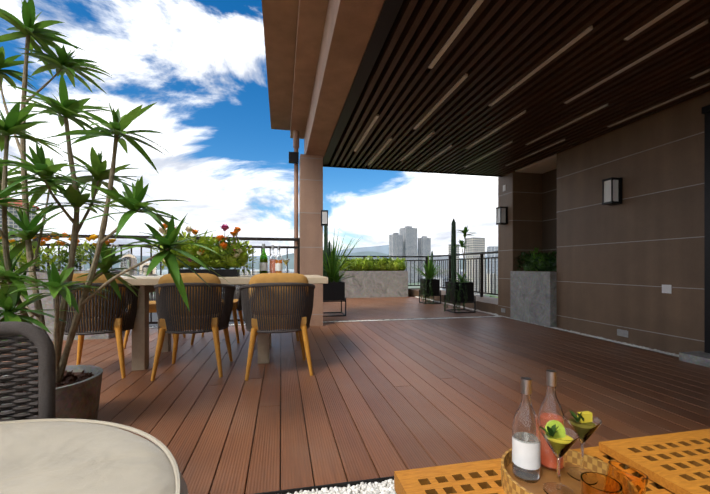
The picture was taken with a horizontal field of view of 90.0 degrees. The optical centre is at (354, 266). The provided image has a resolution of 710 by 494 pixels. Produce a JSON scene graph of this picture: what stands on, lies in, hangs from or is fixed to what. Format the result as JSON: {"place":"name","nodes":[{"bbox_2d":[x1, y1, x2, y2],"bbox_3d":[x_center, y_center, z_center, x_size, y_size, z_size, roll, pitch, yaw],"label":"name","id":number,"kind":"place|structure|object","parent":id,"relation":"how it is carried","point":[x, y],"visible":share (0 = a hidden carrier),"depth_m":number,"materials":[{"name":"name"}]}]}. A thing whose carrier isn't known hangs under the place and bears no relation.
{"place":"outdoors","nodes":[
{"label":"outdoors","id":0,"kind":"place"},
{"bbox_2d":[0,198,39,270],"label":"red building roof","id":1,"kind":"structure","parent":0,"point":[10,221],"depth_m":300.76,"materials":[{"name":"tile"}]},
{"bbox_2d":[0,0,497,257],"label":"sky","id":2,"kind":"structure","parent":0,"point":[202,62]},
{"bbox_2d":[40,251,486,269],"bbox_3d":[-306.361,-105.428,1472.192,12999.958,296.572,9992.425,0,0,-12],"label":"mountain ridge","id":3,"kind":"structure","parent":0,"point":[290,262],"depth_m":5207.72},
{"bbox_2d":[42,245,486,261],"bbox_3d":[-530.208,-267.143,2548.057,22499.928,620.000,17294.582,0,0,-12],"label":"mountain ridge","id":4,"kind":"structure","parent":0,"point":[383,249],"depth_m":9433.86,"materials":[{"name":"grey"}]},
{"bbox_2d":[126,295,494,491],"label":"terrace slab","id":5,"kind":"structure","parent":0,"point":[154,316],"depth_m":2.73,"materials":[{"name":"concrete"}]},
{"bbox_2d":[149,316,504,327],"bbox_3d":[-0.267,0.865,5.517,5.830,0.040,0.128,0,0,-12],"label":"gravel strip","id":6,"kind":"object","parent":5,"relation":"on","point":[391,319],"visible":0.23,"depth_m":5.73,"materials":[{"name":"white gravel"}]},
{"bbox_2d":[287,479,396,493],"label":"gravel strip","id":7,"kind":"object","parent":5,"relation":"on","point":[385,487],"visible":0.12,"depth_m":1.37,"materials":[{"name":"white gravel"}]},
{"bbox_2d":[2,317,709,493],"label":"deck boards","id":8,"kind":"object","parent":5,"relation":"on","point":[380,399],"visible":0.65,"depth_m":2.36,"materials":[{"name":"brown wood"}]},
{"bbox_2d":[0,270,125,340],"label":"wall","id":9,"kind":"structure","parent":8,"relation":"on","point":[47,302],"depth_m":4.08,"materials":[{"name":"grey concrete"}]},
{"bbox_2d":[0,232,118,270],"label":"planter flowers","id":10,"kind":"object","parent":9,"relation":"on","point":[63,255],"visible":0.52,"depth_m":4.27,"materials":[{"name":"green plant"}]},
{"bbox_2d":[53,273,139,378],"bbox_3d":[-2.074,0.455,2.876,0.619,0.809,0.544,0,0,-12],"label":"dining chair","id":11,"kind":"object","parent":8,"relation":"on","point":[100,314],"visible":0.46,"depth_m":2.72,"materials":[{"name":"wicker"}]},
{"bbox_2d":[123,288,185,348],"bbox_3d":[-2.234,0.491,4.004,0.620,0.737,0.539,0,0,-12],"label":"dining chair","id":12,"kind":"object","parent":8,"relation":"on","point":[152,306],"visible":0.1,"depth_m":3.78,"materials":[{"name":"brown wood"}]},
{"bbox_2d":[151,273,234,380],"bbox_3d":[-1.316,0.455,2.927,0.620,0.809,0.536,0,0,-12],"label":"dining chair","id":13,"kind":"object","parent":8,"relation":"on","point":[206,303],"visible":0.98,"depth_m":2.74,"materials":[{"name":"wicker"}]},
{"bbox_2d":[191,284,245,344],"bbox_3d":[-1.584,0.491,4.162,0.620,0.737,0.536,0,0,-12],"label":"dining chair","id":14,"kind":"object","parent":8,"relation":"on","point":[237,304],"visible":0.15,"depth_m":4.05,"materials":[{"name":"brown wood"}]},
{"bbox_2d":[122,275,327,370],"bbox_3d":[-1.370,0.477,3.382,2.120,0.760,0.950,0,0,-12],"label":"dining table","id":15,"kind":"object","parent":8,"relation":"on","point":[140,345],"visible":0.4,"depth_m":2.96,"materials":[{"name":"stone"}]},
{"bbox_2d":[110,243,162,276],"bbox_3d":[-2.012,-0.057,3.274,0.540,0.309,0.300,0,0,-12],"label":"tea set","id":16,"kind":"object","parent":15,"relation":"on","point":[131,260],"visible":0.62,"depth_m":3.21,"materials":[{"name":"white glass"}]},
{"bbox_2d":[150,223,258,276],"bbox_3d":[-1.419,-0.151,3.367,0.999,0.504,0.504,0,0,-12],"label":"flower arrangement","id":17,"kind":"object","parent":15,"relation":"on","point":[233,253],"visible":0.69,"depth_m":3.30,"materials":[{"name":"green plant"}]},
{"bbox_2d":[253,244,289,275],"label":"bottles","id":18,"kind":"object","parent":15,"relation":"on","point":[275,264],"visible":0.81,"depth_m":3.56,"materials":[{"name":"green glass"}]},
{"bbox_2d":[339,271,407,297],"bbox_3d":[-0.038,0.505,9.916,3.030,0.765,0.500,0,0,-12],"label":"stone planter","id":19,"kind":"object","parent":5,"relation":"on","point":[366,284],"visible":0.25,"depth_m":9.79,"materials":[{"name":"grey stone"}]},
{"bbox_2d":[335,255,407,270],"bbox_3d":[-0.037,-0.055,9.913,3.194,0.573,0.625,0,0,-12],"label":"hedge planter","id":20,"kind":"object","parent":19,"relation":"on","point":[382,264],"visible":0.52,"depth_m":9.90,"materials":[{"name":"green plant"}]},
{"bbox_2d":[323,297,494,320],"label":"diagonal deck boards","id":21,"kind":"object","parent":5,"relation":"on","point":[382,308],"visible":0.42,"depth_m":7.06,"materials":[{"name":"brown wood"}]},
{"bbox_2d":[323,281,345,316],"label":"box planter","id":22,"kind":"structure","parent":21,"relation":"on","point":[333,291],"depth_m":6.09,"materials":[{"name":"black metal"}]},
{"bbox_2d":[323,226,359,281],"bbox_3d":[-0.437,-0.298,6.367,1.250,1.250,1.424,0,0,9],"label":"potted plant","id":23,"kind":"object","parent":22,"relation":"on","point":[331,269],"visible":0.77,"depth_m":6.23,"materials":[{"name":"green plant"}]},
{"bbox_2d":[411,251,450,303],"bbox_3d":[1.727,0.275,8.316,0.889,1.315,0.880,0,0,-12],"label":"potted plant","id":24,"kind":"object","parent":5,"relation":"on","point":[430,270],"visible":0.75,"depth_m":8.17,"materials":[{"name":"green plant"}]},
{"bbox_2d":[408,288,497,313],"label":"kerb under railing","id":25,"kind":"structure","parent":5,"relation":"on","point":[487,304],"depth_m":7.17,"materials":[{"name":"grey concrete"}]},
{"bbox_2d":[339,256,425,285],"bbox_3d":[0.266,0.182,10.490,4.050,0.990,0.060,0,0,-12],"label":"railing","id":26,"kind":"object","parent":25,"relation":"on","point":[406,264],"visible":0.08,"depth_m":10.78,"materials":[{"name":"brown metal"}]},
{"bbox_2d":[425,251,497,296],"bbox_3d":[2.662,0.182,8.644,0.060,0.990,4.640,0,0,-12],"label":"railing","id":27,"kind":"object","parent":25,"relation":"on","point":[480,291],"visible":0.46,"depth_m":8.10,"materials":[{"name":"brown metal"}]},
{"bbox_2d":[230,297,676,493],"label":"deck edge trim","id":28,"kind":"structure","parent":5,"relation":"on","point":[338,485],"depth_m":1.41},
{"bbox_2d":[1,365,102,419],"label":"plant pot","id":29,"kind":"object","parent":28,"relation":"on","point":[78,389],"visible":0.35,"depth_m":1.80,"materials":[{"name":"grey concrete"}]},
{"bbox_2d":[0,0,227,382],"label":"potted plant","id":30,"kind":"object","parent":29,"relation":"on","point":[13,291],"visible":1,"depth_m":1.80,"materials":[{"name":"green plant"}]},
{"bbox_2d":[0,321,188,493],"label":"armchair","id":31,"kind":"object","parent":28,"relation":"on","point":[45,451],"visible":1,"depth_m":0.88,"materials":[{"name":"beige fabric"}]},
{"bbox_2d":[0,234,299,323],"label":"railing","id":32,"kind":"object","parent":28,"relation":"on","point":[239,238],"visible":0.1,"depth_m":4.80,"materials":[{"name":"brown metal"}]},
{"bbox_2d":[239,273,314,380],"bbox_3d":[-0.638,0.455,2.948,0.620,0.809,0.539,0,0,-12],"label":"dining chair","id":33,"kind":"object","parent":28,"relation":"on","point":[275,301],"visible":1,"depth_m":2.75,"materials":[{"name":"wicker"}]},
{"bbox_2d":[255,331,298,340],"bbox_3d":[-0.944,0.491,4.279,0.620,0.737,0.527,0,0,-12],"label":"dining chair","id":34,"kind":"object","parent":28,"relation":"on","point":[297,335],"depth_m":4.08,"materials":[{"name":"brown wood"}]},
{"bbox_2d":[289,130,322,326],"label":"pier column","id":35,"kind":"structure","parent":28,"relation":"on","point":[311,207],"depth_m":5.08,"materials":[{"name":"paint"}]},
{"bbox_2d":[321,210,327,225],"bbox_3d":[-0.436,-0.693,5.076,0.100,0.220,0.055,0,0,-12],"label":"wall lamp","id":36,"kind":"object","parent":35,"relation":"attached to","point":[324,217],"depth_m":5.05,"materials":[{"name":"white glass"}]},
{"bbox_2d":[419,279,440,303],"bbox_3d":[1.746,0.577,8.285,0.382,0.560,0.382,0,0,-12],"label":"box planter","id":37,"kind":"object","parent":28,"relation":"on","point":[436,290],"visible":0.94,"depth_m":8.13,"materials":[{"name":"black metal"}]},
{"bbox_2d":[443,218,475,311],"bbox_3d":[1.971,-0.009,6.660,0.781,1.828,0.585,0,0,-28],"label":"cactus","id":38,"kind":"object","parent":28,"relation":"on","point":[453,253],"visible":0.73,"depth_m":6.74,"materials":[{"name":"green plant"}]},
{"bbox_2d":[444,282,475,312],"bbox_3d":[1.986,0.577,6.741,0.422,0.560,0.422,0,0,-12],"label":"box planter","id":39,"kind":"object","parent":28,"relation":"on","point":[469,291],"visible":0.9,"depth_m":6.58,"materials":[{"name":"black metal"}]},
{"bbox_2d":[394,446,674,493],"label":"wooden table","id":40,"kind":"object","parent":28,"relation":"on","point":[480,477],"visible":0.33,"depth_m":0.88,"materials":[{"name":"brown wood"}]},
{"bbox_2d":[501,448,607,493],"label":"serving tray","id":41,"kind":"object","parent":40,"relation":"on","point":[511,483],"visible":0.5,"depth_m":0.86,"materials":[{"name":"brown wood"}]},
{"bbox_2d":[512,369,648,493],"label":"tray bottles and cocktails","id":42,"kind":"object","parent":41,"relation":"on","point":[546,438],"visible":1,"depth_m":0.84,"materials":[{"name":"clear glass"}]},
{"bbox_2d":[599,429,709,493],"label":"wooden table","id":43,"kind":"object","parent":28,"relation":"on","point":[677,463],"visible":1,"depth_m":0.93,"materials":[{"name":"brown wood"}]},
{"bbox_2d":[416,296,500,315],"bbox_3d":[2.106,0.858,8.094,0.114,0.055,3.940,0,0,-12],"label":"gravel strip","id":44,"kind":"object","parent":5,"relation":"on","point":[466,308],"visible":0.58,"depth_m":7.00,"materials":[{"name":"white gravel"}]},
{"bbox_2d":[510,271,556,327],"bbox_3d":[2.947,0.480,5.483,0.600,0.815,0.885,0,0,-12],"label":"planter","id":45,"kind":"object","parent":5,"relation":"on","point":[533,297],"visible":0.6,"depth_m":5.30,"materials":[{"name":"grey concrete"}]},
{"bbox_2d":[515,247,556,270],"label":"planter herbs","id":46,"kind":"object","parent":45,"relation":"on","point":[539,261],"visible":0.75,"depth_m":5.47,"materials":[{"name":"green plant"}]},
{"bbox_2d":[506,317,678,356],"bbox_3d":[3.313,0.865,2.401,0.118,0.040,7.420,0,0,-12],"label":"gravel strip","id":47,"kind":"object","parent":5,"relation":"on","point":[646,348],"depth_m":4.01,"materials":[{"name":"white gravel"}]},
{"bbox_2d":[679,351,709,367],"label":"stone threshold","id":48,"kind":"object","parent":5,"relation":"on","point":[701,358],"visible":1,"depth_m":3.13,"materials":[{"name":"grey stone"}]},
{"bbox_2d":[149,269,497,297],"bbox_3d":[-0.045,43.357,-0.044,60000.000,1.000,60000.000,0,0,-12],"label":"city ground","id":49,"kind":"structure","parent":0,"point":[290,270],"depth_m":1876.94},
{"bbox_2d":[40,237,497,295],"bbox_3d":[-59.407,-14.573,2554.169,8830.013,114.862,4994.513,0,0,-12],"label":"city blocks","id":50,"kind":"structure","parent":49,"relation":"on","point":[477,244],"depth_m":513.54,"materials":[{"name":"grey concrete"}]},
{"bbox_2d":[389,226,430,282],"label":"distant towers","id":51,"kind":"structure","parent":49,"relation":"on","point":[403,242],"depth_m":916.57,"materials":[{"name":"grey concrete"}]},
{"bbox_2d":[498,91,709,354],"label":"building wall","id":52,"kind":"structure","parent":0,"point":[619,266],"depth_m":3.95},
{"bbox_3d":[7.661,-7.128,-1.684,13.580,16.030,17.650,0,0,-12],"label":"building","id":53,"kind":"object","parent":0,"visible":0},
{"bbox_2d":[262,0,501,176],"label":"roof overhang","id":54,"kind":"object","parent":53,"relation":"attached to","point":[321,57],"depth_m":3.18,"materials":[{"name":"paint"}]},
{"bbox_2d":[496,206,507,224],"bbox_3d":[2.499,-0.863,6.051,0.136,0.300,0.150,0,0,-12],"label":"wall sconce","id":55,"kind":"object","parent":53,"relation":"attached to","point":[501,215],"depth_m":6.00,"materials":[{"name":"white glass"}]},
{"bbox_2d":[330,0,709,175],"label":"ceiling slats","id":56,"kind":"object","parent":53,"relation":"attached to","point":[496,49],"visible":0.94,"depth_m":2.97,"materials":[{"name":"brown wood"}]},
{"bbox_2d":[354,0,709,169],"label":"ceiling led strips","id":57,"kind":"object","parent":56,"relation":"attached to","point":[468,16],"visible":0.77,"depth_m":3.02,"materials":[{"name":"white plastic"}]},
{"bbox_2d":[501,165,671,337],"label":"electrical outlets","id":58,"kind":"object","parent":53,"relation":"attached to","point":[665,289],"depth_m":3.99,"materials":[{"name":"white paint"}]},
{"bbox_2d":[602,177,621,205],"bbox_3d":[2.958,-0.863,4.094,0.136,0.300,0.150,0,0,-12],"label":"wall sconce","id":59,"kind":"object","parent":53,"relation":"attached to","point":[611,191],"depth_m":4.05,"materials":[{"name":"white glass"}]}
]}

